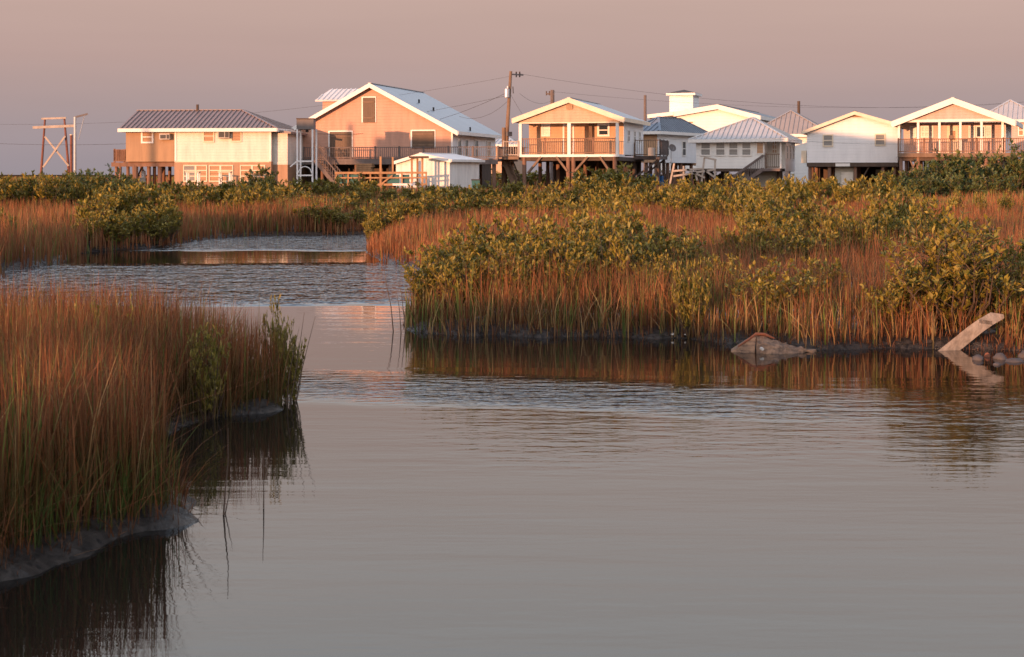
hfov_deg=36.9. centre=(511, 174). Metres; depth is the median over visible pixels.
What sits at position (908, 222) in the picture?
mangrove shrub
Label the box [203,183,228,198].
mangrove shrub
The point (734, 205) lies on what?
mangrove shrub
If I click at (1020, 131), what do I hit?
window
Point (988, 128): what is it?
window
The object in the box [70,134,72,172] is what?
mooring post
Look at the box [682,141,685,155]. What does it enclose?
window
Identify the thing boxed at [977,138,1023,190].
mangrove shrub
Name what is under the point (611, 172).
mangrove shrub
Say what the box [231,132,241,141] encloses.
window
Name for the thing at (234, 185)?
mangrove shrub
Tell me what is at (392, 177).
timber landing
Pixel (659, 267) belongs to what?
mangrove shrub
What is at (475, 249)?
mangrove shrub
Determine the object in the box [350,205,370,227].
mangrove shrub
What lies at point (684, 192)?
mangrove shrub
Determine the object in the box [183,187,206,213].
mangrove shrub
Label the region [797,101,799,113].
utility pole
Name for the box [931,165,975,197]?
mangrove shrub
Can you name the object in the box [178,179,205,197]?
mangrove shrub
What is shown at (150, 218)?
mangrove shrub
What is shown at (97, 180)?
mangrove shrub
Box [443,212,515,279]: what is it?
mangrove shrub
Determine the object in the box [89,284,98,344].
mangrove sprig
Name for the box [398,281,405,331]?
reed stem
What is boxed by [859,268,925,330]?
mangrove shrub
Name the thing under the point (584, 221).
mangrove shrub
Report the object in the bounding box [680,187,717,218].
mangrove shrub
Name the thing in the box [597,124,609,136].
window
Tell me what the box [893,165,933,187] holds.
mangrove shrub
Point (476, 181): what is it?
storage bin
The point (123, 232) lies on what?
mangrove shrub
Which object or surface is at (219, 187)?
mangrove shrub
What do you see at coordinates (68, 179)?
mangrove shrub
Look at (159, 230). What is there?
mangrove shrub
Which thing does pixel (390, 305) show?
reed stem
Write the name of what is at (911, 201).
mangrove shrub
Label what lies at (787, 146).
window
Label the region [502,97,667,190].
stilt house
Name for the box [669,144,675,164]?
satellite dish
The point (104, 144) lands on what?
overhead wire
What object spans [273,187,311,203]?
mangrove shrub
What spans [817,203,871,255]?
mangrove shrub
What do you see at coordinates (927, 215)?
mangrove shrub
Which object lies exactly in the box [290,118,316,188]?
tank stand
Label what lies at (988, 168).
mangrove shrub
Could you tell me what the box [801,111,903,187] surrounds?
stilt house
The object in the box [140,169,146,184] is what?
gas bottle
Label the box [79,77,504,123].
overhead wire
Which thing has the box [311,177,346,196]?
mangrove shrub
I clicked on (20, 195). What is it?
mangrove shrub
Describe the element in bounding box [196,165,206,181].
window
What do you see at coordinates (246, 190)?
mangrove shrub
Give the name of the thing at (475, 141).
window
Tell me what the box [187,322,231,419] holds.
mangrove shrub
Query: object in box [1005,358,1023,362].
stone
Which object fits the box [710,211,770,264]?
mangrove shrub
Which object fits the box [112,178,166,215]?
mangrove shrub
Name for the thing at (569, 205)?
mangrove shrub
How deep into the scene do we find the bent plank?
17.52 m
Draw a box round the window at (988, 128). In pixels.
[986,126,991,137]
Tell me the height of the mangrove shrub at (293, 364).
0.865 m
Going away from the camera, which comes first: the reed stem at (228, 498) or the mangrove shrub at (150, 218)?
the reed stem at (228, 498)
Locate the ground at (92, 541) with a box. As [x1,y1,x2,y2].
[0,175,1023,581]
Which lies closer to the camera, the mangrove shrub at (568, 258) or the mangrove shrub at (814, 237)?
the mangrove shrub at (568, 258)
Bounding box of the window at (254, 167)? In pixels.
[252,165,264,181]
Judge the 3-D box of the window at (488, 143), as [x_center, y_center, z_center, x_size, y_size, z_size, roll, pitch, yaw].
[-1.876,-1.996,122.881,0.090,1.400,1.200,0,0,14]
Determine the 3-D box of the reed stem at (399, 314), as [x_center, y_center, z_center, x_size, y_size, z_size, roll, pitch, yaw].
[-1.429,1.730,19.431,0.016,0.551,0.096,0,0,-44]
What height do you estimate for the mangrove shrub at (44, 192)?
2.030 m
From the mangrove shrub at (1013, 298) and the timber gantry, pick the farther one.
the timber gantry
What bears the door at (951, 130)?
in the stilt house at (974, 129)
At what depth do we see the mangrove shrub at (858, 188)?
69.92 m
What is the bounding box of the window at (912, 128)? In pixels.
[910,126,915,137]
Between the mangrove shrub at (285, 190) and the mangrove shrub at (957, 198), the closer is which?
the mangrove shrub at (957, 198)
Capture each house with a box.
[111,104,306,187]
[292,83,517,189]
[491,137,528,173]
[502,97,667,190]
[633,116,707,185]
[647,90,776,169]
[688,117,801,187]
[768,110,818,183]
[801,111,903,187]
[891,97,1023,177]
[990,100,1023,159]
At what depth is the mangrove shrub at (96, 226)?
40.34 m
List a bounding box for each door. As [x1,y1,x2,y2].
[563,124,573,153]
[841,172,852,186]
[947,126,957,152]
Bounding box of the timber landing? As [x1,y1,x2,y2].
[335,156,428,188]
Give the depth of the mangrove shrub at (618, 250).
20.69 m
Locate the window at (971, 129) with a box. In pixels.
[968,126,974,137]
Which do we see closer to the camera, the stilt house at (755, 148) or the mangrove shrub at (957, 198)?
the mangrove shrub at (957, 198)
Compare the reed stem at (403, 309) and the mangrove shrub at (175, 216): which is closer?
the reed stem at (403, 309)
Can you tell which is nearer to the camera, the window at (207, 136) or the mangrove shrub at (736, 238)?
the mangrove shrub at (736, 238)
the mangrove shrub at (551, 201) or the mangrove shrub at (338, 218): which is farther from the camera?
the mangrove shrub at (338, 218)
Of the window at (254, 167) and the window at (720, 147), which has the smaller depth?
the window at (254, 167)
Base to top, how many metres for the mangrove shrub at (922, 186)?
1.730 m
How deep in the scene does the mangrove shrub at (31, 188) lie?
57.73 m
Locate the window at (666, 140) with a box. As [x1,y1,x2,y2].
[665,140,669,155]
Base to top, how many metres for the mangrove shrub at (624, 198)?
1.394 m
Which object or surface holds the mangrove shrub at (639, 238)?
on the ground at (92, 541)
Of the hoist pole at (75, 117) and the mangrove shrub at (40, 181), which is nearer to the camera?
the mangrove shrub at (40, 181)
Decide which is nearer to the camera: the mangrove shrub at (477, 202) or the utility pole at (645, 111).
the mangrove shrub at (477, 202)
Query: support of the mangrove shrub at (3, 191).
on the ground at (92, 541)
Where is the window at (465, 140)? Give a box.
[464,139,467,155]
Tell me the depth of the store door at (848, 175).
112.71 m
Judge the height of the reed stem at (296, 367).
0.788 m
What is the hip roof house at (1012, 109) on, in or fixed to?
on the ground at (92, 541)
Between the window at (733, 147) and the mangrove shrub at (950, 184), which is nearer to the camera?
the mangrove shrub at (950, 184)
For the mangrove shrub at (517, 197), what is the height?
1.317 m
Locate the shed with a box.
[394,153,484,188]
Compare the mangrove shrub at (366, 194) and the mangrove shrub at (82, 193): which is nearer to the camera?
the mangrove shrub at (82, 193)
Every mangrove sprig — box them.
[74,291,79,318]
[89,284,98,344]
[93,294,100,341]
[128,292,136,359]
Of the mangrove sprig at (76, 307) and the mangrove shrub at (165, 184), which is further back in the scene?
the mangrove shrub at (165, 184)
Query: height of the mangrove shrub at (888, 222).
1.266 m
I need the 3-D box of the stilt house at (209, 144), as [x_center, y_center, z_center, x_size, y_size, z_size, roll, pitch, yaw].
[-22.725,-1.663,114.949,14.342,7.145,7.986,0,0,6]
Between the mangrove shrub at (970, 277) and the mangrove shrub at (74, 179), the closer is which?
the mangrove shrub at (970, 277)
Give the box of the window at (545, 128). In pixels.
[541,124,549,136]
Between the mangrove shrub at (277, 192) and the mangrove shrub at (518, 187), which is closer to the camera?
the mangrove shrub at (277, 192)
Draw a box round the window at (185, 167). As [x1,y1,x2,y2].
[183,165,195,181]
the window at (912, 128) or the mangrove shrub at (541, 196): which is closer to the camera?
the mangrove shrub at (541, 196)
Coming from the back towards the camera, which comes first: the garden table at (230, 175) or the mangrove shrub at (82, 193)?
the garden table at (230, 175)
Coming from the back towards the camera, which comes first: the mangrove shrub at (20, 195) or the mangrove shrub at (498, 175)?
the mangrove shrub at (498, 175)
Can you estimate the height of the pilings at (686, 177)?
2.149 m
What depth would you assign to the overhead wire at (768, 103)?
128.86 m
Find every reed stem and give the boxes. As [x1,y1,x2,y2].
[223,458,228,514]
[225,479,231,513]
[263,466,263,507]
[286,330,298,405]
[290,317,303,403]
[295,319,314,405]
[384,271,393,330]
[396,290,401,332]
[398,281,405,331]
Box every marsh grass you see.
[0,176,1023,277]
[0,268,310,607]
[372,223,1023,350]
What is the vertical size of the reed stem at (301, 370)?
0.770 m
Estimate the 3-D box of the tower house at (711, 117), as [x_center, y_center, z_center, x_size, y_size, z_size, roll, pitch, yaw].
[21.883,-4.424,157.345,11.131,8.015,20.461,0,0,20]
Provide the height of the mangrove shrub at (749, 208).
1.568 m
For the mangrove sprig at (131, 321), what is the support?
on the ground at (92, 541)
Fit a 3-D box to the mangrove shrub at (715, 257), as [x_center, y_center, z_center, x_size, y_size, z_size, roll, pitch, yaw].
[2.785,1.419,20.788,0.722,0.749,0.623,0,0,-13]
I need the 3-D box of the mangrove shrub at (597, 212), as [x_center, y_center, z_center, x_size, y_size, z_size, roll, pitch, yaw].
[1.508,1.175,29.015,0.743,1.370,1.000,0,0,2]
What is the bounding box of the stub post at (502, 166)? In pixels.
[501,127,505,189]
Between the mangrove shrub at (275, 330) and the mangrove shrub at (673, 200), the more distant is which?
the mangrove shrub at (673, 200)
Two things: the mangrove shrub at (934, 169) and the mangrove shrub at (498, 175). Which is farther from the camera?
the mangrove shrub at (498, 175)
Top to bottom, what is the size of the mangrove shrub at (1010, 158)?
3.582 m
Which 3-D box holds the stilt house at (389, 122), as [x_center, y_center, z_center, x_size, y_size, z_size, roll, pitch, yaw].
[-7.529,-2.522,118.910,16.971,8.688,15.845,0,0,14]
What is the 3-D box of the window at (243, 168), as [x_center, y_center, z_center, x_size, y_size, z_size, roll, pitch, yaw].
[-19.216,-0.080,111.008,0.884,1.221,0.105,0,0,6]
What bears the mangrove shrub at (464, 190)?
on the ground at (92, 541)
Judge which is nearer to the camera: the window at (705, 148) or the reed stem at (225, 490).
the reed stem at (225, 490)
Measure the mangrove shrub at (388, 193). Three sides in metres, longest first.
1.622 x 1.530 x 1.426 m
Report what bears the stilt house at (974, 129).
on the ground at (92, 541)
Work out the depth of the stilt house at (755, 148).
116.37 m
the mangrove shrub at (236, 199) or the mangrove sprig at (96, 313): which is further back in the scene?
the mangrove shrub at (236, 199)
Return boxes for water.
[0,234,1023,656]
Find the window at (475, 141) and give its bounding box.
[474,140,477,157]
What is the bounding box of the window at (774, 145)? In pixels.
[771,142,777,153]
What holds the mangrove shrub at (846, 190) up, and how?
on the ground at (92, 541)
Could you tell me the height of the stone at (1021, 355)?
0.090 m
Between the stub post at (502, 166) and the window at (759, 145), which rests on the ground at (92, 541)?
the stub post at (502, 166)
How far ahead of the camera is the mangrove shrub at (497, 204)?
49.87 m
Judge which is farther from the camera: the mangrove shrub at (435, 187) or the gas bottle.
the gas bottle
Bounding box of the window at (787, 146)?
[786,145,788,158]
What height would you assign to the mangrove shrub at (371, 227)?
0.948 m
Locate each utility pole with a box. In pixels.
[504,71,523,182]
[546,90,553,182]
[644,95,646,171]
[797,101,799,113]
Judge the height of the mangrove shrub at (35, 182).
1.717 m
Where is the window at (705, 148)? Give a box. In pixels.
[700,142,710,155]
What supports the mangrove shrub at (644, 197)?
on the ground at (92, 541)
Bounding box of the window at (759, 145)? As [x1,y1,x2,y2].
[756,142,763,153]
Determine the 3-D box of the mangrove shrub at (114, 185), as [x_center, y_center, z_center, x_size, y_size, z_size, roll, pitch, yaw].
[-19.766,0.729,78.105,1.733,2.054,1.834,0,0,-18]
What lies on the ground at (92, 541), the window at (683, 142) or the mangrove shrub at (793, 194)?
the mangrove shrub at (793, 194)
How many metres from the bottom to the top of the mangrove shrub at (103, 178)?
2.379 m
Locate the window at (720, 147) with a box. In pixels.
[715,142,725,155]
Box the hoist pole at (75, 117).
[74,113,87,173]
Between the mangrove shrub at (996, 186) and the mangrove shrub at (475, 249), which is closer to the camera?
the mangrove shrub at (475, 249)
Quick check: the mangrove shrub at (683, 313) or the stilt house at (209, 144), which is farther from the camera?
the stilt house at (209, 144)
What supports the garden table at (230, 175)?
on the ground at (92, 541)
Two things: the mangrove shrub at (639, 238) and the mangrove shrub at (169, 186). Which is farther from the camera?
the mangrove shrub at (169, 186)
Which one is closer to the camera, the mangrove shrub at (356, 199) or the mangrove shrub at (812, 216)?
the mangrove shrub at (812, 216)
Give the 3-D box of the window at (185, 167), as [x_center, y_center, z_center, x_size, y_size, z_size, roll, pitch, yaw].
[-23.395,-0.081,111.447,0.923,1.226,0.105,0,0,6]
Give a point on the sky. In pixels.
(108, 61)
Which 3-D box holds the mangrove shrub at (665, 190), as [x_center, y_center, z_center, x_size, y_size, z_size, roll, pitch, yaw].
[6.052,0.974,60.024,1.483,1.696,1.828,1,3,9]
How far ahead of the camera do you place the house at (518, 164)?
165.42 m
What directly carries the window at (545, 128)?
in the stilt house at (567, 135)
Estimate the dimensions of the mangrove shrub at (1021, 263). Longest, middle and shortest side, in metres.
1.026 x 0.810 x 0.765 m
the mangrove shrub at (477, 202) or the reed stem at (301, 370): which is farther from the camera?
the mangrove shrub at (477, 202)
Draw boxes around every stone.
[972,354,983,360]
[992,353,1006,359]
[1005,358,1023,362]
[1017,350,1023,357]
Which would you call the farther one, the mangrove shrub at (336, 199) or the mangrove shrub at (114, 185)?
the mangrove shrub at (114, 185)
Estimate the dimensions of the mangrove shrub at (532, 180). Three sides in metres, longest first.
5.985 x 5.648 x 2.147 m
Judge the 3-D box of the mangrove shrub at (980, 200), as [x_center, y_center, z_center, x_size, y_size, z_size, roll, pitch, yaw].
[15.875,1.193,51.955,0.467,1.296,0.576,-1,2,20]
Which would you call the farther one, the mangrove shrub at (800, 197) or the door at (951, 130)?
the door at (951, 130)
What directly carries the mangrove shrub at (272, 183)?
on the ground at (92, 541)
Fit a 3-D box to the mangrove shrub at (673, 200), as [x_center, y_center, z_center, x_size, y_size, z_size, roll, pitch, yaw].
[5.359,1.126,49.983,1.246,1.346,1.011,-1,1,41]
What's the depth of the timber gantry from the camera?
119.84 m
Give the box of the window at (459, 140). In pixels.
[457,138,461,154]
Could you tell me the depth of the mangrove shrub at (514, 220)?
22.54 m
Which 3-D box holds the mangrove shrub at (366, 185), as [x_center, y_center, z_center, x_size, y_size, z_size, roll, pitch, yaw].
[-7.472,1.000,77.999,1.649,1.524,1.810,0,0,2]
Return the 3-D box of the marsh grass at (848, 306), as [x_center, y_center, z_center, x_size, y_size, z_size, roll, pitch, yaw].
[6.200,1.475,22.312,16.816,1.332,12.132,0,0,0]
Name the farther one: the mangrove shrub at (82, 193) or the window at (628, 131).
the window at (628, 131)
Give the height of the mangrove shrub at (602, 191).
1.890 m
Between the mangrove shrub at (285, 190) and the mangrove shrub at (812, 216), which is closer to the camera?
the mangrove shrub at (812, 216)
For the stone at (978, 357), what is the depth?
16.55 m
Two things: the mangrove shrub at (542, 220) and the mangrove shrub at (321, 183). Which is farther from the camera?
the mangrove shrub at (321, 183)
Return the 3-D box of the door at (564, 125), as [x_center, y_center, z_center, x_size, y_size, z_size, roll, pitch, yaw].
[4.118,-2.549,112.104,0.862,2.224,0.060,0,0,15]
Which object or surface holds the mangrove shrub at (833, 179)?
on the ground at (92, 541)
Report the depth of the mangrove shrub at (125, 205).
44.27 m
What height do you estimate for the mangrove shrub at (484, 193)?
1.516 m
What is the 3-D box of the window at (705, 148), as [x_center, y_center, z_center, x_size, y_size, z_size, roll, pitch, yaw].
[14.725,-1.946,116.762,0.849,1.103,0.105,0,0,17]
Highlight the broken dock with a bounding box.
[669,157,716,183]
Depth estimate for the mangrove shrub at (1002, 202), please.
53.93 m
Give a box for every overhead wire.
[27,96,503,144]
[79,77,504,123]
[523,74,1019,107]
[560,92,1017,107]
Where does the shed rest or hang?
on the ground at (92, 541)
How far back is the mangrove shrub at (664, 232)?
23.18 m
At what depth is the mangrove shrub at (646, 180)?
85.84 m
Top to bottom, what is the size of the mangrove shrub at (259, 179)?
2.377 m
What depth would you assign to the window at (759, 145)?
115.55 m
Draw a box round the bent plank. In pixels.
[938,312,1003,350]
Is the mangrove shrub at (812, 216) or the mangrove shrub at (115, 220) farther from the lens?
the mangrove shrub at (115, 220)
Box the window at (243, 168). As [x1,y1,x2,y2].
[240,165,251,181]
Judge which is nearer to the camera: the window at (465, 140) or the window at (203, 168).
the window at (203, 168)
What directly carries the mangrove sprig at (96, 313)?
on the ground at (92, 541)
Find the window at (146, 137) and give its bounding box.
[141,132,153,142]
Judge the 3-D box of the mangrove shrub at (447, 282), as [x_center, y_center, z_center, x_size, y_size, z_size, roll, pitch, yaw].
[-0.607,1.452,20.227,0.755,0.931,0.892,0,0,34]
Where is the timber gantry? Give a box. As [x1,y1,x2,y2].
[33,117,73,177]
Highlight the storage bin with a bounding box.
[471,179,479,188]
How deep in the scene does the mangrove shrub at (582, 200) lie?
48.00 m
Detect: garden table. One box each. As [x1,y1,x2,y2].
[185,171,200,185]
[218,171,232,183]
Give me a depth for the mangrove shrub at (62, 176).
79.94 m
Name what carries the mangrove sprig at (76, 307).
on the ground at (92, 541)
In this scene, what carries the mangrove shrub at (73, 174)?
on the ground at (92, 541)
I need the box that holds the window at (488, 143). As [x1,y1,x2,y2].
[486,141,490,157]
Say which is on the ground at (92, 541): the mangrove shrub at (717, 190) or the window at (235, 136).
the mangrove shrub at (717, 190)
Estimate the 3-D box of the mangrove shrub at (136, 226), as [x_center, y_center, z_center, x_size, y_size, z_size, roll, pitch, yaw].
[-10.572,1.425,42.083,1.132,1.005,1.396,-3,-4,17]
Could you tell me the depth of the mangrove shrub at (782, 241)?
25.92 m
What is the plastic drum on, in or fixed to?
on the ground at (92, 541)
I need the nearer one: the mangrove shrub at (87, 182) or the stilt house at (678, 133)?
the mangrove shrub at (87, 182)
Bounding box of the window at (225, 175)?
[220,165,232,181]
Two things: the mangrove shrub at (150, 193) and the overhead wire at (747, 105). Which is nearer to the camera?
the mangrove shrub at (150, 193)
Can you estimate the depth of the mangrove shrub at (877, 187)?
73.92 m
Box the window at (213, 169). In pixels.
[209,165,219,181]
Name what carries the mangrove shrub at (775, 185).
on the ground at (92, 541)
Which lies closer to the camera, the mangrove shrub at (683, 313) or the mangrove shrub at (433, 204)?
the mangrove shrub at (683, 313)
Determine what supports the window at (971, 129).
in the stilt house at (974, 129)
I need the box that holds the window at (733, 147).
[728,142,738,155]
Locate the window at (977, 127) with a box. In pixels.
[976,126,984,137]
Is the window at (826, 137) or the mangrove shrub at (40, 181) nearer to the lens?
the mangrove shrub at (40, 181)
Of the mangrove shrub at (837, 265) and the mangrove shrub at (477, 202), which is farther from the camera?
the mangrove shrub at (477, 202)
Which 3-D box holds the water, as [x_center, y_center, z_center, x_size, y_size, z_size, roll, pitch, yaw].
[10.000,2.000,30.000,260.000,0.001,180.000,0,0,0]
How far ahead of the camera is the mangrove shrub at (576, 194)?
59.62 m
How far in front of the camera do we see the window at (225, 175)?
111.15 m
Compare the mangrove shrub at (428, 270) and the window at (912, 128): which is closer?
the mangrove shrub at (428, 270)
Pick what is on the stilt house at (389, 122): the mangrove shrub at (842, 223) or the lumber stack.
the lumber stack
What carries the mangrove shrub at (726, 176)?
on the ground at (92, 541)
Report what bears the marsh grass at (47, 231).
on the ground at (92, 541)
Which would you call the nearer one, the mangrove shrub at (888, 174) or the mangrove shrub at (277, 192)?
the mangrove shrub at (277, 192)
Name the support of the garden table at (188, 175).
on the ground at (92, 541)
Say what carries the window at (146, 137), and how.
in the stilt house at (209, 144)
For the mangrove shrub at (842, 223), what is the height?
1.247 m
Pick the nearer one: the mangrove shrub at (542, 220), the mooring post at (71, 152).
the mangrove shrub at (542, 220)
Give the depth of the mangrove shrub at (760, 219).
29.44 m
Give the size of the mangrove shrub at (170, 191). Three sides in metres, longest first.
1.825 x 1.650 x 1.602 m
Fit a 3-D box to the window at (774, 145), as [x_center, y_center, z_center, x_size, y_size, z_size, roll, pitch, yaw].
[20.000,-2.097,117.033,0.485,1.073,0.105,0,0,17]
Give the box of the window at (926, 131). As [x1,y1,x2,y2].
[921,126,933,137]
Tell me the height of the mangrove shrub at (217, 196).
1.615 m
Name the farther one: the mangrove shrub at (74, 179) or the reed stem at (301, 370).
the mangrove shrub at (74, 179)
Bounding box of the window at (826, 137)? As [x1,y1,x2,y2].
[823,134,832,146]
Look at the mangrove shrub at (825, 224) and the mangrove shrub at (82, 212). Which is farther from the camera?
the mangrove shrub at (82, 212)
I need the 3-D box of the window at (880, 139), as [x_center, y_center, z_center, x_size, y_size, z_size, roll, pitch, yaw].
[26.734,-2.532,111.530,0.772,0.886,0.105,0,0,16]
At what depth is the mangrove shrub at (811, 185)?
71.59 m
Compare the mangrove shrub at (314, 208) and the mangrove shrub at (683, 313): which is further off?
the mangrove shrub at (314, 208)
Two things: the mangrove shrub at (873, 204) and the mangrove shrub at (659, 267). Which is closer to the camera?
the mangrove shrub at (659, 267)
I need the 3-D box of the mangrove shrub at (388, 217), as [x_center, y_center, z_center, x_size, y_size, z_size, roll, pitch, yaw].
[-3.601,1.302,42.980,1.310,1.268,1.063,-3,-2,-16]
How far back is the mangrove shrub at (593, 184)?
61.91 m
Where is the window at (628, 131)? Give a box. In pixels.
[627,130,629,141]
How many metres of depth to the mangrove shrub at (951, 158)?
87.64 m
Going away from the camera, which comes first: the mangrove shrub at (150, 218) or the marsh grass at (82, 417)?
the marsh grass at (82, 417)
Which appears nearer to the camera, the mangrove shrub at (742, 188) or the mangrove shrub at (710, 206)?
the mangrove shrub at (710, 206)
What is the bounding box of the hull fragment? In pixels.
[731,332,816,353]
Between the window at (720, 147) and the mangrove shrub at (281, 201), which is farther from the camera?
the window at (720, 147)
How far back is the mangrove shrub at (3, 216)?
36.52 m
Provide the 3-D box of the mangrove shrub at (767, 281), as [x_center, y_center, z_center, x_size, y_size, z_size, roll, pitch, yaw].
[3.248,1.424,19.016,1.072,0.866,1.136,2,2,-37]
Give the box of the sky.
[0,0,1023,174]
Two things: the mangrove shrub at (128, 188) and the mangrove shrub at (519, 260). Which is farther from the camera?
the mangrove shrub at (128, 188)
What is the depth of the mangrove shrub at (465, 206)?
49.83 m
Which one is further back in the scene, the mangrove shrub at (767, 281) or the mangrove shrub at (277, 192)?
the mangrove shrub at (277, 192)
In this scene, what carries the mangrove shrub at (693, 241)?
on the ground at (92, 541)
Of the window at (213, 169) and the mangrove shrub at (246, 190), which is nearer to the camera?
the mangrove shrub at (246, 190)
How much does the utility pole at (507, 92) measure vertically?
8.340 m
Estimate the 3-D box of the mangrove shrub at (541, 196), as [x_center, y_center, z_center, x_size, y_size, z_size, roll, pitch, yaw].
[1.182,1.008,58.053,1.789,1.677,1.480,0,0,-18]
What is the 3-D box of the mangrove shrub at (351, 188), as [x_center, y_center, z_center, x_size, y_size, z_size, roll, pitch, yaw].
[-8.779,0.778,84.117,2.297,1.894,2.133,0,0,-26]
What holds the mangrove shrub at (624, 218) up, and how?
on the ground at (92, 541)
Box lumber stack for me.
[355,164,374,171]
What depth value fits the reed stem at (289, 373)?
13.32 m
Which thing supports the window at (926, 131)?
in the stilt house at (974, 129)
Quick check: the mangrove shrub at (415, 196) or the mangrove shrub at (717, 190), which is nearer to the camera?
the mangrove shrub at (717, 190)
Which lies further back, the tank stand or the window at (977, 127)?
the window at (977, 127)
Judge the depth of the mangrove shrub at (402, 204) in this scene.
45.81 m
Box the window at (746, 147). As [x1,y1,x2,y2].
[741,142,751,155]
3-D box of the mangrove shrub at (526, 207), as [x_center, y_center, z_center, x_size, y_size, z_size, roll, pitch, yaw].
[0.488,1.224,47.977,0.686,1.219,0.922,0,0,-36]
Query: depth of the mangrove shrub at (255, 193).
57.78 m
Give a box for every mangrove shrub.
[0,171,32,207]
[0,174,16,208]
[0,178,38,189]
[0,208,19,235]
[15,170,51,204]
[24,174,56,185]
[30,169,74,208]
[39,169,79,182]
[51,173,90,203]
[58,175,105,184]
[66,174,90,190]
[68,211,108,244]
[69,168,103,178]
[69,172,104,205]
[72,190,121,225]
[73,178,111,193]
[84,204,127,236]
[87,163,132,191]
[92,178,135,215]
[100,225,129,245]
[105,208,149,242]
[106,169,137,195]
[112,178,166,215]
[126,201,161,241]
[129,184,178,219]
[135,182,175,197]
[139,213,180,243]
[152,195,183,240]
[157,181,193,199]
[161,179,205,207]
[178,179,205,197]
[180,180,224,206]
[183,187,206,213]
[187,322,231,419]
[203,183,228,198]
[210,177,241,204]
[214,187,248,216]
[217,180,253,189]
[228,180,264,204]
[239,163,278,189]
[248,182,281,208]
[252,175,284,195]
[259,294,289,397]
[261,187,289,199]
[268,196,291,208]
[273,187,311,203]
[274,179,304,197]
[277,315,306,401]
[290,177,328,195]
[292,188,328,202]
[292,199,338,229]
[308,193,353,208]
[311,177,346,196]
[318,206,352,229]
[331,191,361,210]
[335,173,369,193]
[348,184,375,205]
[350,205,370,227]
[352,179,379,199]
[360,199,404,233]
[363,212,382,243]
[376,184,408,201]
[381,189,424,224]
[400,240,465,313]
[405,181,437,201]
[407,187,451,218]
[417,228,493,287]
[425,184,460,203]
[427,185,473,216]
[438,250,500,314]
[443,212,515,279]
[451,183,480,200]
[456,185,498,210]
[457,210,541,258]
[468,237,537,307]
[469,189,517,222]
[476,180,509,199]
[487,214,569,304]
[491,170,521,183]
[499,180,525,199]
[501,191,525,212]
[507,169,545,185]
[507,211,598,264]
[517,195,539,220]
[517,233,599,310]
[521,179,567,208]
[538,193,574,215]
[543,176,588,209]
[548,207,628,272]
[556,200,589,221]
[562,213,652,305]
[569,161,641,192]
[571,170,609,198]
[571,187,610,215]
[577,201,610,241]
[588,217,675,286]
[590,189,626,218]
[591,195,645,242]
[595,174,640,207]
[608,172,657,194]
[623,179,664,210]
[629,223,706,265]
[629,249,676,303]
[637,219,674,244]
[649,178,682,203]
[659,234,710,279]
[660,189,691,217]
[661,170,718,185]
[666,173,705,204]
[670,255,711,336]
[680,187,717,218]
[688,176,727,201]
[692,253,742,295]
[701,190,731,218]
[705,172,749,204]
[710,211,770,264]
[723,183,755,220]
[725,256,829,322]
[731,174,761,199]
[733,188,801,246]
[736,216,812,270]
[737,184,772,221]
[742,178,783,207]
[755,185,824,236]
[765,173,805,197]
[768,216,838,267]
[782,179,813,206]
[787,172,828,199]
[787,196,844,236]
[795,255,848,304]
[816,175,845,197]
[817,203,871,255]
[825,183,863,208]
[829,174,873,201]
[836,207,887,267]
[856,171,896,200]
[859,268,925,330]
[860,182,905,232]
[866,203,921,251]
[871,167,911,194]
[874,182,927,227]
[879,209,1023,330]
[891,211,941,257]
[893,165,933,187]
[904,175,940,196]
[905,193,957,240]
[912,148,967,192]
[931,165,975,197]
[932,149,983,193]
[946,188,965,209]
[959,151,1008,188]
[970,168,1021,195]
[974,192,987,209]
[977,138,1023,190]
[988,280,1023,329]
[995,233,1023,290]
[997,187,1013,212]
[1000,149,1023,189]
[1007,261,1023,295]
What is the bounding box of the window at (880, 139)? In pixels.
[875,133,885,145]
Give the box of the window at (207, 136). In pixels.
[203,132,214,141]
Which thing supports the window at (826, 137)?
in the stilt house at (872, 151)
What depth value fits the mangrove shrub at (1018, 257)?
18.78 m
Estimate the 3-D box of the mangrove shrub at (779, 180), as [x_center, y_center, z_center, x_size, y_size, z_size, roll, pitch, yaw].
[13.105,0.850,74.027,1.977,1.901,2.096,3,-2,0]
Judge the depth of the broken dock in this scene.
100.86 m
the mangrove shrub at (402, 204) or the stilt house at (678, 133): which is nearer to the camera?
the mangrove shrub at (402, 204)
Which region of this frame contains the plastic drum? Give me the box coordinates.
[660,176,665,185]
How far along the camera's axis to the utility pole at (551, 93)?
141.82 m
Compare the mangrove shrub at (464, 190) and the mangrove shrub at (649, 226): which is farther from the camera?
the mangrove shrub at (464, 190)
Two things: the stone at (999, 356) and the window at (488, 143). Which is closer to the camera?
the stone at (999, 356)
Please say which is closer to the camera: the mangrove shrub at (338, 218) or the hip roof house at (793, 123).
the mangrove shrub at (338, 218)
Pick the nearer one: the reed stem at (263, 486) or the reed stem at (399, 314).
the reed stem at (263, 486)
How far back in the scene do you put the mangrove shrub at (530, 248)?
20.88 m
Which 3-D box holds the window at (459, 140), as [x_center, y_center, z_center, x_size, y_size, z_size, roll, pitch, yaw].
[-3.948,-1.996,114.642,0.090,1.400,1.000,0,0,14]
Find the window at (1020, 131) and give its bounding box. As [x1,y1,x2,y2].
[1018,124,1023,135]
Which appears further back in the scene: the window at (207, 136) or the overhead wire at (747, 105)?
the overhead wire at (747, 105)
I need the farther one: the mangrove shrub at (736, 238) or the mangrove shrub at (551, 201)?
the mangrove shrub at (551, 201)

